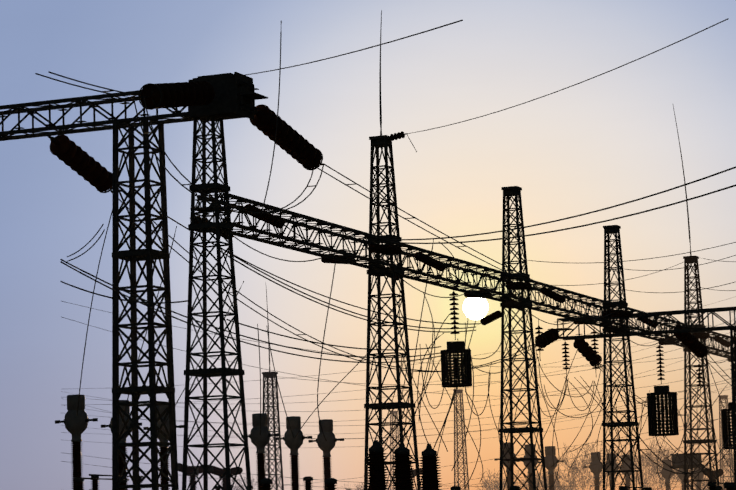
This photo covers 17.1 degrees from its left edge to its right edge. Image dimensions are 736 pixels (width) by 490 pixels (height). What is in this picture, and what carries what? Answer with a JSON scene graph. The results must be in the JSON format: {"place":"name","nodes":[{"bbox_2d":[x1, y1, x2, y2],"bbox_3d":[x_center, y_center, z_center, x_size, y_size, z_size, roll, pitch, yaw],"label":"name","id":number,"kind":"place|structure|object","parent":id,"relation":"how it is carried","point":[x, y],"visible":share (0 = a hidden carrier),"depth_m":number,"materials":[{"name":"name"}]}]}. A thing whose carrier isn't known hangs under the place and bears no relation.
{"place":"outdoors","nodes":[
{"label":"outdoors","id":0,"kind":"place"},
{"bbox_2d":[0,0,735,489],"label":"sky","id":1,"kind":"structure","parent":0,"point":[609,139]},
{"bbox_2d":[410,469,421,489],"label":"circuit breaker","id":2,"kind":"object","parent":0,"point":[414,472],"visible":0.17,"depth_m":137.40,"materials":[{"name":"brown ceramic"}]},
{"bbox_2d":[450,486,460,489],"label":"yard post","id":3,"kind":"object","parent":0,"point":[455,488],"visible":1,"depth_m":78.87,"materials":[{"name":"black metal"}]},
{"bbox_2d":[510,486,519,489],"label":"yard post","id":4,"kind":"object","parent":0,"point":[514,487],"visible":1,"depth_m":66.87,"materials":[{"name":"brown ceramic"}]},
{"bbox_2d":[535,468,565,489],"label":"bare tree","id":5,"kind":"object","parent":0,"point":[548,483],"visible":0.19,"depth_m":373.30,"materials":[{"name":"brown plant"}]},
{"bbox_2d":[619,486,651,489],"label":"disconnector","id":6,"kind":"object","parent":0,"point":[626,487],"visible":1,"depth_m":79.34,"materials":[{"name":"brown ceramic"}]},
{"bbox_2d":[690,477,708,489],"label":"bare tree","id":7,"kind":"object","parent":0,"point":[707,488],"visible":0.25,"depth_m":324.49,"materials":[{"name":"brown plant"}]},
{"bbox_2d":[703,468,723,481],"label":"circuit breaker","id":8,"kind":"object","parent":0,"point":[720,471],"visible":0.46,"depth_m":130.39,"materials":[{"name":"grey ceramic"}]},
{"bbox_2d":[707,481,735,489],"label":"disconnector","id":9,"kind":"object","parent":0,"point":[711,485],"visible":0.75,"depth_m":68.21,"materials":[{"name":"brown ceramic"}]},
{"bbox_2d":[724,482,735,489],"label":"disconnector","id":10,"kind":"object","parent":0,"point":[729,485],"visible":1,"depth_m":52.66,"materials":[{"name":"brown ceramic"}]},
{"label":"ground","id":11,"kind":"structure","parent":0,"visible":0},
{"bbox_2d":[55,395,97,489],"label":"current transformer","id":12,"kind":"object","parent":11,"relation":"on","point":[75,425],"visible":0.96,"depth_m":91.09,"materials":[{"name":"black metal"}]},
{"bbox_2d":[73,477,128,489],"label":"disconnector","id":13,"kind":"object","parent":11,"relation":"on","point":[79,481],"visible":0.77,"depth_m":73.31,"materials":[{"name":"black metal"}]},
{"bbox_2d":[89,474,143,489],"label":"disconnector","id":14,"kind":"object","parent":11,"relation":"on","point":[95,483],"visible":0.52,"depth_m":78.45,"materials":[{"name":"black metal"}]},
{"bbox_2d":[101,400,141,489],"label":"current transformer","id":15,"kind":"object","parent":11,"relation":"on","point":[123,440],"visible":0.35,"depth_m":95.07,"materials":[{"name":"black metal"}]},
{"bbox_2d":[112,117,178,489],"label":"gantry column","id":16,"kind":"structure","parent":11,"relation":"on","point":[148,255],"depth_m":68.80,"materials":[{"name":"metal"}]},
{"bbox_2d":[0,79,267,140],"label":"gantry beam","id":17,"kind":"structure","parent":16,"relation":"on","point":[80,102],"depth_m":70.17,"materials":[{"name":"black metal"}]},
{"bbox_2d":[47,135,121,192],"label":"insulator","id":18,"kind":"object","parent":17,"relation":"attached to","point":[66,150],"visible":0.94,"depth_m":72.71,"materials":[{"name":"brown ceramic"}]},
{"bbox_2d":[132,81,214,109],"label":"strain insulator string","id":19,"kind":"object","parent":17,"relation":"attached to","point":[173,95],"visible":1,"depth_m":65.58,"materials":[{"name":"brown ceramic"}]},
{"bbox_2d":[250,104,324,169],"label":"insulator","id":20,"kind":"object","parent":17,"relation":"attached to","point":[297,146],"visible":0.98,"depth_m":70.34,"materials":[{"name":"brown ceramic"}]},
{"bbox_2d":[143,405,183,489],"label":"current transformer","id":21,"kind":"object","parent":11,"relation":"on","point":[161,437],"visible":0.4,"depth_m":97.72,"materials":[{"name":"black metal"}]},
{"bbox_2d":[178,463,208,489],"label":"circuit breaker","id":22,"kind":"object","parent":11,"relation":"on","point":[190,471],"visible":0.58,"depth_m":118.67,"materials":[{"name":"black metal"}]},
{"bbox_2d":[182,78,251,489],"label":"lattice mast","id":23,"kind":"object","parent":11,"relation":"on","point":[203,227],"visible":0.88,"depth_m":68.06,"materials":[{"name":"metal"}]},
{"bbox_2d":[188,72,253,120],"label":"gantry mast head box","id":24,"kind":"object","parent":23,"relation":"on","point":[224,103],"visible":0.73,"depth_m":68.21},
{"bbox_2d":[208,465,242,489],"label":"circuit breaker","id":25,"kind":"object","parent":11,"relation":"on","point":[217,471],"visible":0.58,"depth_m":118.56,"materials":[{"name":"black metal"}]},
{"bbox_2d":[241,413,278,489],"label":"current transformer","id":26,"kind":"object","parent":11,"relation":"on","point":[260,442],"visible":0.88,"depth_m":107.04,"materials":[{"name":"black metal"}]},
{"bbox_2d":[260,478,272,489],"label":"post insulator","id":27,"kind":"object","parent":11,"relation":"on","point":[266,482],"visible":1,"depth_m":58.10,"materials":[{"name":"brown ceramic"}]},
{"bbox_2d":[262,290,283,489],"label":"mast","id":28,"kind":"object","parent":11,"relation":"on","point":[269,374],"visible":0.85,"depth_m":131.79,"materials":[{"name":"metal"}]},
{"bbox_2d":[276,416,311,489],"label":"current transformer","id":29,"kind":"object","parent":11,"relation":"on","point":[294,444],"visible":0.98,"depth_m":110.25,"materials":[{"name":"black metal"}]},
{"bbox_2d":[303,476,312,489],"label":"yard post","id":30,"kind":"object","parent":11,"relation":"on","point":[308,480],"visible":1,"depth_m":81.22,"materials":[{"name":"brown ceramic"}]},
{"bbox_2d":[308,419,343,489],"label":"current transformer","id":31,"kind":"object","parent":11,"relation":"on","point":[326,447],"visible":0.83,"depth_m":113.64,"materials":[{"name":"black metal"}]},
{"bbox_2d":[325,478,336,489],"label":"post insulator","id":32,"kind":"object","parent":11,"relation":"on","point":[331,483],"visible":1,"depth_m":58.06,"materials":[{"name":"brown ceramic"}]},
{"bbox_2d":[365,440,389,489],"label":"insulator","id":33,"kind":"object","parent":11,"relation":"on","point":[376,473],"visible":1,"depth_m":69.67,"materials":[{"name":"brown ceramic"}]},
{"bbox_2d":[364,10,420,489],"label":"lattice mast","id":34,"kind":"object","parent":11,"relation":"on","point":[381,141],"visible":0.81,"depth_m":80.61,"materials":[{"name":"metal"}]},
{"bbox_2d":[389,131,406,140],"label":"insulator","id":35,"kind":"object","parent":34,"relation":"attached to","point":[395,136],"visible":0.9,"depth_m":80.95,"materials":[{"name":"brown ceramic"}]},
{"bbox_2d":[61,18,735,489],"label":"power lines","id":36,"kind":"object","parent":34,"relation":"attached to","point":[481,354],"visible":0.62,"depth_m":144.29,"materials":[{"name":"metal"}]},
{"bbox_2d":[190,192,733,358],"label":"gantry beam","id":37,"kind":"structure","parent":34,"relation":"attached to","point":[321,230],"depth_m":84.12,"materials":[{"name":"metal"}]},
{"bbox_2d":[35,71,605,371],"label":"power lines","id":38,"kind":"object","parent":37,"relation":"attached to","point":[251,212],"visible":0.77,"depth_m":75.84,"materials":[{"name":"metal"}]},
{"bbox_2d":[60,166,735,362],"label":"power lines","id":39,"kind":"object","parent":37,"relation":"attached to","point":[235,256],"visible":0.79,"depth_m":70.98,"materials":[{"name":"metal"}]},
{"bbox_2d":[480,311,500,324],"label":"insulator","id":40,"kind":"object","parent":39,"relation":"attached to","point":[490,318],"visible":0.94,"depth_m":93.15,"materials":[{"name":"brown ceramic"}]},
{"bbox_2d":[67,21,733,489],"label":"thin wires","id":41,"kind":"object","parent":37,"relation":"attached to","point":[699,459],"visible":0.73,"depth_m":92.50,"materials":[{"name":"metal"}]},
{"bbox_2d":[600,355,735,473],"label":"power lines","id":42,"kind":"object","parent":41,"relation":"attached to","point":[678,415],"visible":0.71,"depth_m":84.58,"materials":[{"name":"metal"}]},
{"bbox_2d":[573,339,602,366],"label":"insulator","id":43,"kind":"object","parent":42,"relation":"attached to","point":[583,348],"visible":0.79,"depth_m":107.22,"materials":[{"name":"brown ceramic"}]},
{"bbox_2d":[647,340,678,437],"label":"line trap","id":44,"kind":"object","parent":42,"relation":"attached to","point":[669,401],"visible":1,"depth_m":104.13,"materials":[{"name":"black metal"}]},
{"bbox_2d":[673,325,709,357],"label":"insulator","id":45,"kind":"object","parent":42,"relation":"attached to","point":[694,345],"visible":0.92,"depth_m":106.95,"materials":[{"name":"brown ceramic"}]},
{"bbox_2d":[696,363,703,393],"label":"suspension string","id":46,"kind":"object","parent":42,"relation":"hanging from","point":[699,374],"visible":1,"depth_m":109.93,"materials":[{"name":"brown ceramic"}]},
{"bbox_2d":[721,365,735,448],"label":"line trap","id":47,"kind":"object","parent":42,"relation":"attached to","point":[726,428],"visible":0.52,"depth_m":108.87,"materials":[{"name":"black metal"}]},
{"bbox_2d":[440,285,471,388],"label":"line trap","id":48,"kind":"object","parent":37,"relation":"attached to","point":[451,377],"visible":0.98,"depth_m":86.13,"materials":[{"name":"black metal"}]},
{"bbox_2d":[196,206,730,362],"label":"conductors bus","id":49,"kind":"object","parent":37,"relation":"on","point":[422,291],"visible":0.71,"depth_m":84.56,"materials":[{"name":"metal"}]},
{"bbox_2d":[194,217,234,238],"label":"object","id":50,"kind":"object","parent":49,"relation":"attached to","point":[224,235],"visible":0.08,"depth_m":70.79,"materials":[{"name":"brown ceramic"}]},
{"bbox_2d":[243,204,285,227],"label":"insulator","id":51,"kind":"object","parent":49,"relation":"attached to","point":[273,220],"visible":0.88,"depth_m":69.98,"materials":[{"name":"brown ceramic"}]},
{"bbox_2d":[321,256,353,263],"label":"insulator","id":52,"kind":"object","parent":49,"relation":"attached to","point":[324,260],"visible":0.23,"depth_m":78.60,"materials":[{"name":"brown ceramic"}]},
{"bbox_2d":[368,244,401,254],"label":"insulator","id":53,"kind":"object","parent":49,"relation":"attached to","point":[385,249],"visible":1,"depth_m":78.42,"materials":[{"name":"brown ceramic"}]},
{"bbox_2d":[414,252,445,270],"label":"insulator","id":54,"kind":"object","parent":49,"relation":"attached to","point":[429,261],"visible":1,"depth_m":82.19,"materials":[{"name":"brown ceramic"}]},
{"bbox_2d":[464,290,488,297],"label":"insulator","id":55,"kind":"object","parent":49,"relation":"attached to","point":[466,295],"visible":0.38,"depth_m":90.89,"materials":[{"name":"brown ceramic"}]},
{"bbox_2d":[506,282,531,289],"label":"insulator","id":56,"kind":"object","parent":49,"relation":"attached to","point":[519,285],"visible":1,"depth_m":90.66,"materials":[{"name":"brown ceramic"}]},
{"bbox_2d":[535,318,543,360],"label":"suspension string","id":57,"kind":"object","parent":49,"relation":"hanging from","point":[539,345],"visible":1,"depth_m":96.81,"materials":[{"name":"brown ceramic"}]},
{"bbox_2d":[540,287,564,302],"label":"insulator","id":58,"kind":"object","parent":49,"relation":"attached to","point":[551,294],"visible":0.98,"depth_m":94.44,"materials":[{"name":"brown ceramic"}]},
{"bbox_2d":[573,318,593,323],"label":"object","id":59,"kind":"object","parent":49,"relation":"attached to","point":[576,322],"visible":0.38,"depth_m":103.01,"materials":[{"name":"brown ceramic"}]},
{"bbox_2d":[610,310,630,316],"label":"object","id":60,"kind":"object","parent":49,"relation":"attached to","point":[620,313],"visible":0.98,"depth_m":103.00,"materials":[{"name":"brown ceramic"}]},
{"bbox_2d":[637,317,656,327],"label":"insulator","id":61,"kind":"object","parent":49,"relation":"attached to","point":[650,321],"visible":0.73,"depth_m":106.92,"materials":[{"name":"brown ceramic"}]},
{"bbox_2d":[658,339,675,344],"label":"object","id":62,"kind":"object","parent":49,"relation":"attached to","point":[662,343],"visible":0.38,"depth_m":115.73,"materials":[{"name":"brown ceramic"}]},
{"bbox_2d":[692,332,709,338],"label":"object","id":63,"kind":"object","parent":49,"relation":"attached to","point":[704,335],"visible":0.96,"depth_m":115.50,"materials":[{"name":"brown ceramic"}]},
{"bbox_2d":[713,335,729,346],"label":"insulator","id":64,"kind":"object","parent":49,"relation":"attached to","point":[721,341],"visible":0.98,"depth_m":119.12,"materials":[{"name":"brown ceramic"}]},
{"bbox_2d":[390,411,399,489],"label":"mast","id":65,"kind":"object","parent":11,"relation":"on","point":[392,419],"visible":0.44,"depth_m":287.39,"materials":[{"name":"metal"}]},
{"bbox_2d":[391,442,414,489],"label":"insulator","id":66,"kind":"object","parent":11,"relation":"on","point":[402,472],"visible":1,"depth_m":69.66,"materials":[{"name":"brown ceramic"}]},
{"bbox_2d":[418,444,441,489],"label":"insulator","id":67,"kind":"object","parent":11,"relation":"on","point":[429,473],"visible":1,"depth_m":69.64,"materials":[{"name":"brown ceramic"}]},
{"bbox_2d":[453,389,468,489],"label":"mast","id":68,"kind":"object","parent":11,"relation":"on","point":[457,420],"visible":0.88,"depth_m":202.32,"materials":[{"name":"metal"}]},
{"bbox_2d":[476,469,524,489],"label":"bare tree","id":69,"kind":"object","parent":11,"relation":"on","point":[495,485],"visible":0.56,"depth_m":372.05,"materials":[{"name":"brown plant"}]},
{"bbox_2d":[494,442,522,489],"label":"current transformer","id":70,"kind":"object","parent":11,"relation":"on","point":[507,455],"visible":0.44,"depth_m":145.42,"materials":[{"name":"grey ceramic"}]},
{"bbox_2d":[499,186,546,489],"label":"lattice mast","id":71,"kind":"object","parent":11,"relation":"on","point":[509,192],"visible":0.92,"depth_m":92.90,"materials":[{"name":"metal"}]},
{"bbox_2d":[516,444,540,489],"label":"current transformer","id":72,"kind":"object","parent":11,"relation":"on","point":[527,447],"visible":0.44,"depth_m":149.04,"materials":[{"name":"black metal"}]},
{"bbox_2d":[537,446,564,489],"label":"current transformer","id":73,"kind":"object","parent":11,"relation":"on","point":[549,459],"visible":0.94,"depth_m":152.77,"materials":[{"name":"grey metal"}]},
{"bbox_2d":[522,472,582,489],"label":"bare tree","id":74,"kind":"object","parent":11,"relation":"on","point":[537,479],"visible":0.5,"depth_m":335.13,"materials":[{"name":"brown plant"}]},
{"bbox_2d":[538,439,627,489],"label":"bare tree","id":75,"kind":"object","parent":11,"relation":"on","point":[577,470],"visible":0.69,"depth_m":310.40,"materials":[{"name":"brown plant"}]},
{"bbox_2d":[583,452,607,489],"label":"current transformer","id":76,"kind":"object","parent":11,"relation":"on","point":[595,470],"visible":0.98,"depth_m":165.46,"materials":[{"name":"grey ceramic"}]},
{"bbox_2d":[605,453,623,489],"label":"current transformer","id":77,"kind":"object","parent":11,"relation":"on","point":[615,465],"visible":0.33,"depth_m":168.65,"materials":[{"name":"grey metal"}]},
{"bbox_2d":[602,225,643,489],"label":"lattice mast","id":78,"kind":"object","parent":11,"relation":"on","point":[612,229],"visible":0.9,"depth_m":105.26,"materials":[{"name":"metal"}]},
{"bbox_2d":[618,455,638,489],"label":"current transformer","id":79,"kind":"object","parent":11,"relation":"on","point":[627,478],"visible":0.56,"depth_m":171.89,"materials":[{"name":"grey ceramic"}]},
{"bbox_2d":[609,449,663,489],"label":"bare tree","id":80,"kind":"object","parent":11,"relation":"on","point":[645,473],"visible":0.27,"depth_m":336.47,"materials":[{"name":"brown plant"}]},
{"bbox_2d":[633,437,695,489],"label":"bare tree","id":81,"kind":"object","parent":11,"relation":"on","point":[667,453],"visible":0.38,"depth_m":311.27,"materials":[{"name":"brown plant"}]},
{"bbox_2d":[656,459,678,489],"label":"current transformer","id":82,"kind":"object","parent":11,"relation":"on","point":[665,474],"visible":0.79,"depth_m":184.91,"materials":[{"name":"grey ceramic"}]},
{"bbox_2d":[673,468,694,489],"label":"current transformer","id":83,"kind":"object","parent":11,"relation":"on","point":[681,476],"visible":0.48,"depth_m":188.91,"materials":[{"name":"grey metal"}]},
{"bbox_2d":[663,448,708,489],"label":"bare tree","id":84,"kind":"object","parent":11,"relation":"on","point":[693,478],"visible":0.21,"depth_m":350.79,"materials":[{"name":"brown plant"}]},
{"bbox_2d":[670,453,703,468],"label":"marshalling box","id":85,"kind":"object","parent":11,"relation":"on","point":[678,465],"visible":0.43,"depth_m":130.53,"materials":[{"name":"grey paint"}]},
{"bbox_2d":[689,468,703,489],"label":"current transformer","id":86,"kind":"object","parent":11,"relation":"on","point":[701,475],"visible":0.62,"depth_m":192.97,"materials":[{"name":"brown ceramic"}]},
{"bbox_2d":[673,106,719,489],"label":"lattice mast","id":87,"kind":"object","parent":11,"relation":"on","point":[690,259],"visible":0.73,"depth_m":117.72,"materials":[{"name":"metal"}]},
{"bbox_2d":[703,451,733,475],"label":"bare tree","id":88,"kind":"object","parent":11,"relation":"on","point":[725,461],"visible":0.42,"depth_m":312.08,"materials":[{"name":"brown plant"}]},
{"bbox_2d":[718,395,733,489],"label":"mast","id":89,"kind":"object","parent":11,"relation":"on","point":[725,398],"visible":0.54,"depth_m":224.85,"materials":[{"name":"metal"}]},
{"bbox_2d":[730,328,735,482],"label":"gantry column","id":90,"kind":"structure","parent":11,"relation":"on","point":[733,350],"depth_m":102.94,"materials":[{"name":"metal"}]},
{"bbox_2d":[548,306,735,339],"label":"gantry beam","id":91,"kind":"structure","parent":90,"relation":"on","point":[712,311],"depth_m":104.66,"materials":[{"name":"metal"}]},
{"bbox_2d":[531,328,559,347],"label":"strain insulator string","id":92,"kind":"object","parent":91,"relation":"attached to","point":[551,335],"visible":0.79,"depth_m":104.81,"materials":[{"name":"brown ceramic"}]},
{"bbox_2d":[562,341,569,376],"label":"suspension string","id":93,"kind":"object","parent":91,"relation":"hanging from","point":[565,348],"visible":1,"depth_m":105.79,"materials":[{"name":"brown ceramic"}]},
{"bbox_2d":[590,331,599,376],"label":"suspension string","id":94,"kind":"object","parent":91,"relation":"hanging from","point":[594,351],"visible":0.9,"depth_m":105.94,"materials":[{"name":"brown ceramic"}]},
{"bbox_2d":[601,310,611,315],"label":"strain string","id":95,"kind":"object","parent":91,"relation":"attached to","point":[604,314],"visible":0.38,"depth_m":103.95,"materials":[{"name":"brown ceramic"}]},
{"bbox_3d":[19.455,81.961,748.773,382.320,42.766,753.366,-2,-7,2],"label":"distant tree line","id":96,"kind":"object","parent":11,"relation":"on","visible":0},
{"bbox_2d":[221,476,256,489],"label":"bare tree","id":97,"kind":"object","parent":96,"relation":"on","point":[234,488],"visible":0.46,"depth_m":423.38,"materials":[{"name":"grey plant"}]},
{"bbox_2d":[344,481,388,489],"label":"bare tree","id":98,"kind":"object","parent":96,"relation":"on","point":[358,488],"visible":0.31,"depth_m":399.31,"materials":[{"name":"brown plant"}]}
]}

